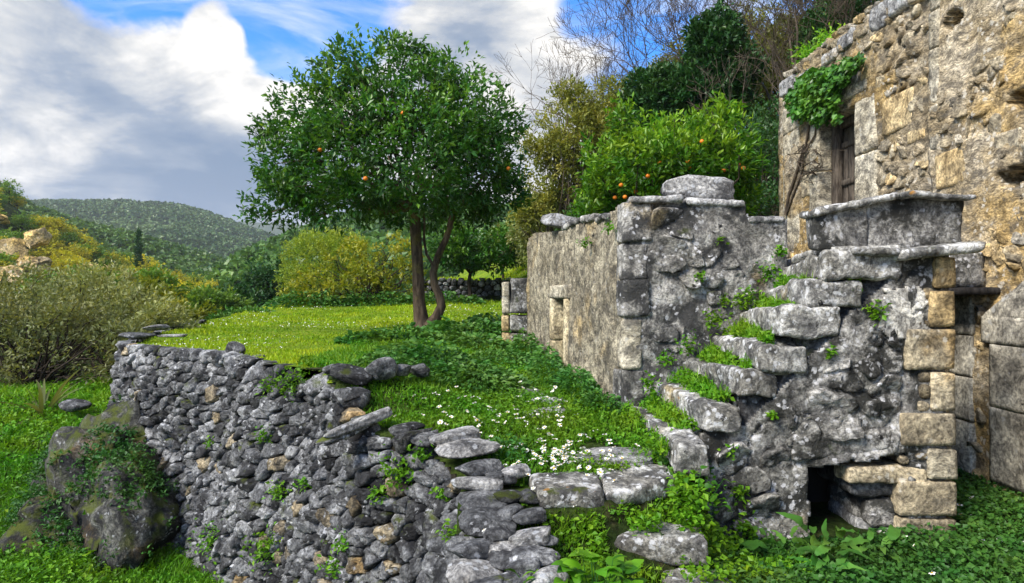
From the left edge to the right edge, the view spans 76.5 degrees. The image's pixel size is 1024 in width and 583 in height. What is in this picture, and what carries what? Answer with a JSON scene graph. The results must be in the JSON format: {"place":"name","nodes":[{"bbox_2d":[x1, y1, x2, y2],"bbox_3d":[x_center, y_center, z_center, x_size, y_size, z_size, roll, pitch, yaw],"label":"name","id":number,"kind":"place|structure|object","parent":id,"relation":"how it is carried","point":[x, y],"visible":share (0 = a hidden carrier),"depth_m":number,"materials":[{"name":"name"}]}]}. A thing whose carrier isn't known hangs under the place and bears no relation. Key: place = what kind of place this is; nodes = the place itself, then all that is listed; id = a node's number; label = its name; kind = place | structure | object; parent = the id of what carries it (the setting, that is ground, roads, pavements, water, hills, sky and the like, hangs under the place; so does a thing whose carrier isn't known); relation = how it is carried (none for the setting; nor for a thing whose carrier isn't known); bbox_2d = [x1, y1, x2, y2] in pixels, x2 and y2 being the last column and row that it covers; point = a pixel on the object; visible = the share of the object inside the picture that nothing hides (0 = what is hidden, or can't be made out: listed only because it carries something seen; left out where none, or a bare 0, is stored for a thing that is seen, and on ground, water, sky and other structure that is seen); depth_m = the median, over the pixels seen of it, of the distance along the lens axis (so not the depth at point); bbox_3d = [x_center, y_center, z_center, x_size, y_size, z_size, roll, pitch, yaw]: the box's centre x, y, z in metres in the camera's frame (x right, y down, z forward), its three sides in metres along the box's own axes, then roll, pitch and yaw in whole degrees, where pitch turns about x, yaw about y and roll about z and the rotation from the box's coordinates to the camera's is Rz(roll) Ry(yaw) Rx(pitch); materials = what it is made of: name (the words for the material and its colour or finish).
{"place":"outdoors","nodes":[
{"label":"outdoors","id":0,"kind":"place"},
{"bbox_2d":[0,200,92,371],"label":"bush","id":1,"kind":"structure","parent":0,"point":[10,209],"depth_m":91.00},
{"bbox_2d":[0,178,23,203],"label":"slope tree","id":2,"kind":"object","parent":1,"relation":"on","point":[7,187],"visible":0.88,"depth_m":102.67,"materials":[{"name":"green plant"}]},
{"bbox_2d":[0,265,24,286],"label":"cliff rock","id":3,"kind":"object","parent":1,"relation":"on","point":[10,271],"visible":0.34,"depth_m":65.56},
{"bbox_2d":[0,237,28,260],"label":"cliff rock","id":4,"kind":"object","parent":1,"relation":"on","point":[12,245],"visible":0.64,"depth_m":73.46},
{"bbox_2d":[7,211,40,232],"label":"slope tree","id":5,"kind":"object","parent":1,"relation":"on","point":[16,221],"visible":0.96,"depth_m":91.64,"materials":[{"name":"green plant"}]},
{"bbox_2d":[14,256,52,271],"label":"cliff rock","id":6,"kind":"object","parent":1,"relation":"on","point":[42,260],"visible":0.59,"depth_m":69.27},
{"bbox_2d":[23,227,51,249],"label":"cliff rock","id":7,"kind":"object","parent":1,"relation":"on","point":[35,239],"visible":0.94,"depth_m":77.19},
{"bbox_2d":[29,215,73,234],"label":"slope tree","id":8,"kind":"object","parent":1,"relation":"on","point":[47,223],"visible":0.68,"depth_m":100.90,"materials":[{"name":"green plant"}]},
{"bbox_2d":[37,237,70,264],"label":"slope tree","id":9,"kind":"object","parent":1,"relation":"on","point":[42,252],"visible":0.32,"depth_m":85.06,"materials":[{"name":"yellow plant"}]},
{"bbox_2d":[36,244,87,264],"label":"slope tree","id":10,"kind":"object","parent":1,"relation":"on","point":[60,254],"visible":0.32,"depth_m":82.89,"materials":[{"name":"yellow plant"}]},
{"bbox_2d":[55,229,83,246],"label":"slope tree","id":11,"kind":"object","parent":1,"relation":"on","point":[68,238],"visible":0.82,"depth_m":99.17,"materials":[{"name":"green plant"}]},
{"bbox_2d":[51,254,90,273],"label":"slope tree","id":12,"kind":"object","parent":1,"relation":"on","point":[61,263],"visible":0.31,"depth_m":76.99,"materials":[{"name":"yellow plant"}]},
{"bbox_2d":[44,242,97,260],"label":"slope tree","id":13,"kind":"object","parent":1,"relation":"on","point":[77,250],"visible":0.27,"depth_m":87.21,"materials":[{"name":"yellow plant"}]},
{"bbox_2d":[71,240,110,261],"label":"slope tree","id":14,"kind":"object","parent":1,"relation":"on","point":[99,250],"visible":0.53,"depth_m":94.99,"materials":[{"name":"green plant"}]},
{"bbox_2d":[100,249,127,265],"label":"slope tree","id":15,"kind":"object","parent":1,"relation":"on","point":[117,256],"visible":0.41,"depth_m":96.21,"materials":[{"name":"green plant"}]},
{"bbox_2d":[133,227,144,271],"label":"cypress","id":16,"kind":"object","parent":1,"relation":"on","point":[139,252],"visible":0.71,"depth_m":94.82,"materials":[{"name":"green plant"}]},
{"bbox_2d":[0,383,201,582],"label":"slope","id":17,"kind":"structure","parent":0,"point":[8,455],"depth_m":10.44,"materials":[{"name":"plant"}]},
{"bbox_2d":[0,368,85,433],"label":"spiky plant","id":18,"kind":"object","parent":17,"relation":"on","point":[43,396],"visible":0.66,"depth_m":11.64,"materials":[{"name":"green plant"}]},
{"bbox_2d":[0,257,161,387],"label":"thicket bush","id":19,"kind":"object","parent":17,"relation":"on","point":[29,356],"visible":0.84,"depth_m":13.22,"materials":[{"name":"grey plant"}]},
{"bbox_2d":[0,399,181,574],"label":"rock outcrop","id":20,"kind":"object","parent":17,"relation":"on","point":[135,533],"visible":0.68,"depth_m":7.96,"materials":[{"name":"stone"}]},
{"bbox_2d":[0,393,180,573],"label":"rock weeds","id":21,"kind":"object","parent":20,"relation":"on","point":[36,490],"visible":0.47,"depth_m":8.10,"materials":[{"name":"plant"}]},
{"bbox_2d":[0,371,230,582],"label":"slope weeds","id":22,"kind":"object","parent":17,"relation":"on","point":[170,562],"visible":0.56,"depth_m":8.72,"materials":[{"name":"plant"}]},
{"bbox_2d":[58,399,91,411],"bbox_3d":[-7.597,1.991,11.300,0.500,0.200,0.400,6,0,0],"label":"fallen stone","id":23,"kind":"object","parent":22,"relation":"on","point":[70,405],"visible":0.99,"depth_m":11.18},
{"bbox_2d":[3,294,501,434],"bbox_3d":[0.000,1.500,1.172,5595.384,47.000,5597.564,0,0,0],"label":"ground","id":24,"kind":"structure","parent":0,"point":[316,372],"depth_m":9.91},
{"bbox_2d":[0,273,88,378],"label":"thicket bush","id":25,"kind":"object","parent":24,"relation":"on","point":[23,292],"visible":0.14,"depth_m":19.27,"materials":[{"name":"green plant"}]},
{"bbox_2d":[14,258,193,376],"bbox_3d":[-17.412,2.067,27.305,8.268,6.892,3.098,0,0,14],"label":"thicket bush","id":26,"kind":"object","parent":24,"relation":"on","point":[170,280],"visible":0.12,"depth_m":26.82,"materials":[{"name":"green plant"}]},
{"bbox_2d":[30,257,202,377],"bbox_3d":[-9.697,0.806,16.242,5.866,3.460,2.565,0,0,26],"label":"thicket bush","id":27,"kind":"object","parent":24,"relation":"on","point":[172,317],"visible":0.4,"depth_m":16.13,"materials":[{"name":"green plant"}]},
{"bbox_2d":[115,273,223,324],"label":"thicket bush","id":28,"kind":"object","parent":24,"relation":"on","point":[149,281],"visible":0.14,"depth_m":22.37,"materials":[{"name":"green plant"}]},
{"bbox_2d":[183,283,253,318],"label":"thicket bush","id":29,"kind":"object","parent":24,"relation":"on","point":[218,298],"visible":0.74,"depth_m":29.95,"materials":[{"name":"green plant"}]},
{"bbox_2d":[221,253,291,308],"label":"thicket bush","id":30,"kind":"object","parent":24,"relation":"on","point":[266,283],"visible":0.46,"depth_m":33.36,"materials":[{"name":"green plant"}]},
{"bbox_2d":[273,226,372,295],"bbox_3d":[-8.156,-0.369,27.955,4.361,5.020,3.295,0,0,0],"label":"lime shrub","id":31,"kind":"object","parent":24,"relation":"on","point":[321,242],"visible":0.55,"depth_m":27.60,"materials":[{"name":"green plant"}]},
{"bbox_2d":[107,319,569,582],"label":"retaining wall","id":32,"kind":"structure","parent":24,"relation":"on","point":[188,400],"depth_m":6.19,"materials":[{"name":"grey stone"}]},
{"bbox_2d":[118,332,155,339],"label":"loose stone","id":33,"kind":"object","parent":32,"relation":"on","point":[136,335],"visible":0.98,"depth_m":10.66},
{"bbox_2d":[142,324,169,330],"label":"loose stone","id":34,"kind":"object","parent":32,"relation":"on","point":[157,327],"visible":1,"depth_m":12.57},
{"bbox_2d":[186,518,223,568],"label":"wall plant","id":35,"kind":"object","parent":32,"relation":"attached to","point":[208,540],"depth_m":7.29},
{"bbox_2d":[225,341,245,353],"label":"loose stone","id":36,"kind":"object","parent":32,"relation":"on","point":[238,347],"visible":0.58,"depth_m":8.31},
{"bbox_2d":[240,522,282,574],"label":"wall plant","id":37,"kind":"object","parent":32,"relation":"attached to","point":[259,543],"depth_m":6.58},
{"bbox_2d":[254,424,271,443],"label":"wall plant","id":38,"kind":"object","parent":32,"relation":"attached to","point":[262,433],"depth_m":6.97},
{"bbox_2d":[254,375,278,397],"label":"wall plant","id":39,"kind":"object","parent":32,"relation":"attached to","point":[268,389],"depth_m":7.08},
{"bbox_2d":[262,478,291,502],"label":"wall plant","id":40,"kind":"object","parent":32,"relation":"attached to","point":[276,490],"depth_m":6.63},
{"bbox_2d":[260,361,314,403],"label":"wall plant","id":41,"kind":"object","parent":32,"relation":"attached to","point":[292,388],"depth_m":6.87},
{"bbox_2d":[314,553,345,578],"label":"wall plant","id":42,"kind":"object","parent":32,"relation":"attached to","point":[333,575],"depth_m":5.49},
{"bbox_2d":[321,526,348,553],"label":"wall plant","id":43,"kind":"object","parent":32,"relation":"attached to","point":[342,547],"depth_m":5.41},
{"bbox_2d":[315,425,370,443],"bbox_3d":[-1.377,1.175,5.360,0.500,0.070,0.140,-15,9,-35],"label":"loose stone","id":44,"kind":"object","parent":32,"relation":"on","point":[322,440],"visible":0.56,"depth_m":5.27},
{"bbox_2d":[329,363,373,384],"bbox_3d":[-1.541,0.789,6.220,0.460,0.140,0.280,13,14,24],"label":"loose stone","id":45,"kind":"object","parent":32,"relation":"on","point":[351,374],"visible":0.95,"depth_m":6.12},
{"bbox_2d":[333,387,370,408],"bbox_3d":[-1.473,0.978,6.004,0.337,0.205,0.254,0,0,-7],"label":"loose stone","id":46,"kind":"object","parent":32,"relation":"on","point":[362,401],"visible":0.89,"depth_m":5.90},
{"bbox_2d":[323,407,393,437],"bbox_3d":[-1.284,1.092,5.420,0.620,0.085,0.170,-17,9,-32],"label":"loose stone","id":47,"kind":"object","parent":32,"relation":"on","point":[376,416],"visible":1,"depth_m":5.36,"materials":[{"name":"stone"}]},
{"bbox_2d":[367,484,389,504],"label":"wall plant","id":48,"kind":"object","parent":32,"relation":"attached to","point":[374,491],"depth_m":5.22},
{"bbox_2d":[369,439,422,494],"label":"wall plant","id":49,"kind":"object","parent":32,"relation":"attached to","point":[401,470],"depth_m":5.13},
{"bbox_2d":[394,440,435,462],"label":"wall plant","id":50,"kind":"object","parent":32,"relation":"attached to","point":[422,458],"depth_m":5.02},
{"bbox_2d":[435,518,456,541],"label":"wall plant","id":51,"kind":"object","parent":32,"relation":"attached to","point":[449,529],"depth_m":4.30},
{"bbox_2d":[526,194,786,409],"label":"stone building","id":52,"kind":"structure","parent":24,"relation":"on","point":[624,306],"depth_m":6.16,"materials":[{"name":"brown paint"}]},
{"bbox_2d":[540,213,576,228],"bbox_3d":[0.665,-0.969,9.000,0.520,0.250,0.400,-6,2,-15],"label":"boulder","id":53,"kind":"object","parent":52,"relation":"on","point":[556,220],"visible":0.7,"depth_m":8.87,"materials":[{"name":"stone"}]},
{"bbox_2d":[549,285,570,365],"bbox_3d":[0.775,0.515,8.805,0.338,1.213,1.127,0,0,-9],"label":"window","id":54,"kind":"structure","parent":52,"relation":"in","point":[559,316],"depth_m":9.11,"materials":[{"name":"stone"}]},
{"bbox_2d":[661,175,734,199],"bbox_3d":[1.834,-1.002,6.480,0.740,0.270,0.360,2,0,-3],"label":"boulder","id":55,"kind":"object","parent":52,"relation":"on","point":[699,186],"visible":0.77,"depth_m":6.31,"materials":[{"name":"stone"}]},
{"bbox_2d":[529,190,1000,582],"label":"stone staircase","id":56,"kind":"structure","parent":24,"relation":"on","point":[860,432],"depth_m":4.88,"materials":[{"name":"grey stone"}]},
{"bbox_2d":[656,465,744,524],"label":"climbing plant","id":57,"kind":"object","parent":56,"relation":"on","point":[712,498],"visible":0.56,"depth_m":4.31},
{"bbox_2d":[778,0,1023,496],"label":"stone house","id":58,"kind":"structure","parent":24,"relation":"on","point":[932,94],"depth_m":6.63,"materials":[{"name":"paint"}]},
{"bbox_2d":[788,22,845,64],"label":"plant","id":59,"kind":"object","parent":58,"relation":"attached to","point":[804,52],"visible":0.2,"depth_m":11.62,"materials":[{"name":"green plant"}]},
{"bbox_2d":[780,51,866,214],"bbox_3d":[4.478,-2.357,9.609,0.320,2.168,2.755,0,0,0],"label":"ivy","id":60,"kind":"object","parent":58,"relation":"attached to","point":[813,95],"visible":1,"depth_m":9.48,"materials":[{"name":"green plant"}]},
{"bbox_2d":[831,114,855,203],"bbox_3d":[4.870,-1.411,9.280,0.128,2.227,1.028,0,0,0],"label":"door","id":61,"kind":"structure","parent":58,"relation":"in","point":[842,136],"depth_m":9.58,"materials":[{"name":"brown wood"}]},
{"bbox_2d":[239,221,303,234],"bbox_3d":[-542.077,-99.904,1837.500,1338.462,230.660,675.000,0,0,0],"label":"distant ridge","id":62,"kind":"structure","parent":0,"point":[268,228],"depth_m":1920.55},
{"bbox_2d":[0,0,812,224],"label":"sky","id":63,"kind":"structure","parent":0,"point":[142,100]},
{"bbox_2d":[137,175,777,390],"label":"lawn","id":64,"kind":"structure","parent":0,"point":[482,274],"depth_m":16.22,"materials":[{"name":"plant"}]},
{"bbox_2d":[203,304,275,320],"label":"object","id":65,"kind":"object","parent":64,"relation":"on","point":[228,312],"visible":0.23,"depth_m":20.61,"materials":[{"name":"green plant"}]},
{"bbox_2d":[153,299,525,350],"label":"lawn daisies","id":66,"kind":"object","parent":64,"relation":"on","point":[303,325],"visible":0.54,"depth_m":16.16,"materials":[{"name":"white plant"}]},
{"bbox_2d":[275,230,429,304],"bbox_3d":[-5.861,-0.755,24.766,5.768,3.356,3.600,0,0,-30],"label":"yellow shrub","id":67,"kind":"object","parent":64,"relation":"on","point":[371,280],"visible":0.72,"depth_m":24.63,"materials":[{"name":"yellow leaf"},{"name":"dark bark"}]},
{"bbox_2d":[232,22,536,327],"bbox_3d":[-2.562,-2.281,13.594,6.202,6.596,5.045,0,0,0],"label":"orange tree","id":68,"kind":"object","parent":64,"relation":"on","point":[446,139],"visible":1,"depth_m":12.95,"materials":[{"name":"green plant"}]},
{"bbox_2d":[412,277,510,298],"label":"dry stone wall","id":69,"kind":"structure","parent":64,"relation":"on","point":[483,287],"depth_m":25.96,"materials":[{"name":"stone"}]},
{"bbox_2d":[425,221,526,300],"bbox_3d":[-1.211,-1.214,24.951,4.242,3.275,2.573,0,0,0],"label":"orange tree","id":70,"kind":"object","parent":64,"relation":"on","point":[466,247],"visible":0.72,"depth_m":24.45,"materials":[{"name":"green plant"}]},
{"bbox_2d":[485,217,527,278],"bbox_3d":[-0.245,-1.899,27.551,2.799,2.902,2.544,0,0,0],"label":"bare thorn tree","id":71,"kind":"object","parent":64,"relation":"on","point":[508,225],"visible":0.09,"depth_m":27.44,"materials":[{"name":"brown plant"}]},
{"bbox_2d":[501,278,526,340],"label":"stone pier","id":72,"kind":"structure","parent":64,"relation":"on","point":[514,296],"depth_m":11.71,"materials":[{"name":"grey stone"}]},
{"bbox_2d":[504,189,563,271],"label":"hillside bush","id":73,"kind":"object","parent":64,"relation":"on","point":[522,236],"visible":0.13,"depth_m":22.78,"materials":[{"name":"green plant"}]},
{"bbox_2d":[485,12,628,149],"bbox_3d":[1.685,-6.573,26.719,5.738,10.179,6.147,0,0,0],"label":"bare tree","id":74,"kind":"object","parent":64,"relation":"on","point":[576,73],"visible":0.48,"depth_m":25.91,"materials":[{"name":"brown plant"}]},
{"bbox_2d":[505,71,630,236],"bbox_3d":[2.181,-3.145,20.352,5.079,7.799,2.766,0,0,-19],"label":"olive tree","id":75,"kind":"object","parent":64,"relation":"on","point":[551,143],"visible":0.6,"depth_m":19.73,"materials":[{"name":"green plant"}]},
{"bbox_2d":[553,192,607,230],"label":"hillside bush","id":76,"kind":"object","parent":64,"relation":"on","point":[570,209],"visible":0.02,"depth_m":16.92,"materials":[{"name":"green plant"}]},
{"bbox_2d":[566,73,628,124],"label":"hillside bush","id":77,"kind":"object","parent":64,"relation":"on","point":[600,98],"visible":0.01,"depth_m":31.54,"materials":[{"name":"green plant"}]},
{"bbox_2d":[588,19,677,97],"bbox_3d":[6.564,-8.351,30.932,6.995,8.414,8.095,0,0,0],"label":"bare tree","id":78,"kind":"object","parent":64,"relation":"on","point":[620,57],"visible":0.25,"depth_m":29.58,"materials":[{"name":"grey plant"}]},
{"bbox_2d":[615,58,692,137],"bbox_3d":[4.763,-4.074,19.981,3.263,6.132,2.448,0,0,0],"label":"dark evergreen","id":79,"kind":"object","parent":64,"relation":"on","point":[650,88],"visible":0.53,"depth_m":19.35,"materials":[{"name":"green plant"}]},
{"bbox_2d":[647,34,685,66],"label":"hillside bush","id":80,"kind":"object","parent":64,"relation":"on","point":[667,55],"visible":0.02,"depth_m":29.70,"materials":[{"name":"green plant"}]},
{"bbox_2d":[564,89,772,217],"bbox_3d":[3.170,-1.604,13.195,4.119,4.942,3.635,0,0,-38],"label":"orange tree","id":81,"kind":"object","parent":64,"relation":"on","point":[656,159],"visible":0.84,"depth_m":12.41,"materials":[{"name":"green plant"}]},
{"bbox_2d":[537,0,870,133],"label":"bare tree","id":82,"kind":"object","parent":64,"relation":"on","point":[675,6],"visible":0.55,"depth_m":20.36,"materials":[{"name":"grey plant"}]},
{"bbox_2d":[664,0,771,130],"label":"dark evergreen","id":83,"kind":"object","parent":64,"relation":"on","point":[712,34],"visible":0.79,"depth_m":18.49,"materials":[{"name":"green plant"}]},
{"bbox_2d":[714,89,778,199],"bbox_3d":[8.100,-5.063,22.986,4.235,4.322,3.191,0,0,0],"label":"hillside bush","id":84,"kind":"object","parent":64,"relation":"on","point":[760,101],"visible":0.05,"depth_m":22.38,"materials":[{"name":"green plant"}]},
{"bbox_2d":[686,0,818,154],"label":"bare tree","id":85,"kind":"object","parent":64,"relation":"on","point":[773,50],"visible":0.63,"depth_m":17.39,"materials":[{"name":"brown plant"}]},
{"bbox_2d":[732,91,778,215],"bbox_3d":[6.163,-2.754,15.889,2.246,4.691,3.513,0,0,32],"label":"hillside bush","id":86,"kind":"object","parent":64,"relation":"on","point":[771,131],"visible":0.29,"depth_m":15.56,"materials":[{"name":"green plant"}]},
{"bbox_2d":[685,0,852,92],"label":"bare tree","id":87,"kind":"object","parent":64,"relation":"on","point":[782,17],"visible":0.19,"depth_m":20.21,"materials":[{"name":"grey plant"}]},
{"bbox_2d":[742,9,799,188],"bbox_3d":[9.640,-7.044,24.058,4.845,6.751,3.997,0,0,38],"label":"hillside bush","id":88,"kind":"object","parent":64,"relation":"on","point":[766,83],"visible":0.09,"depth_m":23.24,"materials":[{"name":"brown plant"}]},
{"bbox_2d":[734,0,825,62],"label":"hillside bush","id":89,"kind":"object","parent":64,"relation":"on","point":[758,10],"visible":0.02,"depth_m":27.52,"materials":[{"name":"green plant"}]},
{"bbox_2d":[723,0,875,68],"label":"bare tree","id":90,"kind":"object","parent":64,"relation":"on","point":[844,12],"visible":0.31,"depth_m":18.10,"materials":[{"name":"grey plant"}]},
{"bbox_2d":[786,0,879,65],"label":"hillside tree","id":91,"kind":"object","parent":64,"relation":"on","point":[818,25],"visible":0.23,"depth_m":18.49,"materials":[{"name":"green plant"}]},
{"bbox_2d":[305,367,1023,582],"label":"ground","id":92,"kind":"structure","parent":0,"point":[820,512],"depth_m":4.87,"materials":[{"name":"plant"}]},
{"bbox_2d":[364,357,398,379],"bbox_3d":[-1.274,0.740,6.261,0.326,0.215,0.237,0,0,-40],"label":"loose stone","id":93,"kind":"object","parent":92,"relation":"on","point":[384,368],"visible":0.96,"depth_m":6.17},
{"bbox_2d":[396,364,411,375],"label":"loose stone","id":94,"kind":"object","parent":92,"relation":"on","point":[404,369],"visible":0.8,"depth_m":6.35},
{"bbox_2d":[410,363,429,377],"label":"loose stone","id":95,"kind":"object","parent":92,"relation":"on","point":[421,370],"visible":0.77,"depth_m":6.52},
{"bbox_2d":[262,288,625,465],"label":"weeds","id":96,"kind":"object","parent":92,"relation":"on","point":[468,330],"visible":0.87,"depth_m":7.94,"materials":[{"name":"plant"}]},
{"bbox_2d":[295,338,836,582],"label":"clover","id":97,"kind":"object","parent":92,"relation":"on","point":[460,418],"visible":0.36,"depth_m":5.67,"materials":[{"name":"plant"}]},
{"bbox_2d":[551,549,646,582],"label":"broad leaved plant","id":98,"kind":"object","parent":92,"relation":"on","point":[620,570],"visible":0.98,"depth_m":3.46,"materials":[{"name":"plant"}]},
{"bbox_2d":[543,221,892,582],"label":"stair weeds","id":99,"kind":"object","parent":92,"relation":"on","point":[667,411],"visible":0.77,"depth_m":4.93,"materials":[{"name":"plant"}]},
{"bbox_2d":[732,523,834,557],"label":"dock plant","id":100,"kind":"object","parent":92,"relation":"on","point":[752,544],"visible":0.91,"depth_m":4.53,"materials":[{"name":"plant"}]},
{"bbox_2d":[776,512,872,553],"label":"dock plant","id":101,"kind":"object","parent":92,"relation":"on","point":[852,543],"visible":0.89,"depth_m":4.62,"materials":[{"name":"plant"}]},
{"bbox_2d":[632,417,1023,582],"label":"shade weeds","id":102,"kind":"object","parent":92,"relation":"on","point":[1007,552],"visible":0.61,"depth_m":4.43,"materials":[{"name":"plant"}]},
{"bbox_2d":[787,545,873,575],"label":"dock plant","id":103,"kind":"object","parent":92,"relation":"on","point":[822,551],"visible":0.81,"depth_m":4.26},
{"bbox_2d":[859,524,922,562],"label":"dock plant","id":104,"kind":"object","parent":92,"relation":"on","point":[893,533],"visible":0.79,"depth_m":4.56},
{"bbox_3d":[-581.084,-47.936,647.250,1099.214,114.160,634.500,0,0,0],"label":"far hill","id":105,"kind":"structure","parent":0,"visible":0},
{"bbox_2d":[31,198,277,257],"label":"woodland","id":106,"kind":"object","parent":105,"relation":"on","point":[196,227],"visible":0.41,"depth_m":626.04,"materials":[{"name":"green plant"}]},
{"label":"wooded hillside","id":107,"kind":"structure","parent":0,"visible":0},
{"bbox_2d":[188,189,572,298],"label":"hillside woodland","id":108,"kind":"object","parent":107,"relation":"on","point":[227,269],"visible":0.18,"depth_m":128.62,"materials":[{"name":"green plant"}]},
{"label":"valley side","id":109,"kind":"structure","parent":0,"visible":0},
{"bbox_2d":[0,183,225,276],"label":"valley woodland","id":110,"kind":"object","parent":109,"relation":"on","point":[173,255],"visible":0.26,"depth_m":217.05,"materials":[{"name":"green plant"}]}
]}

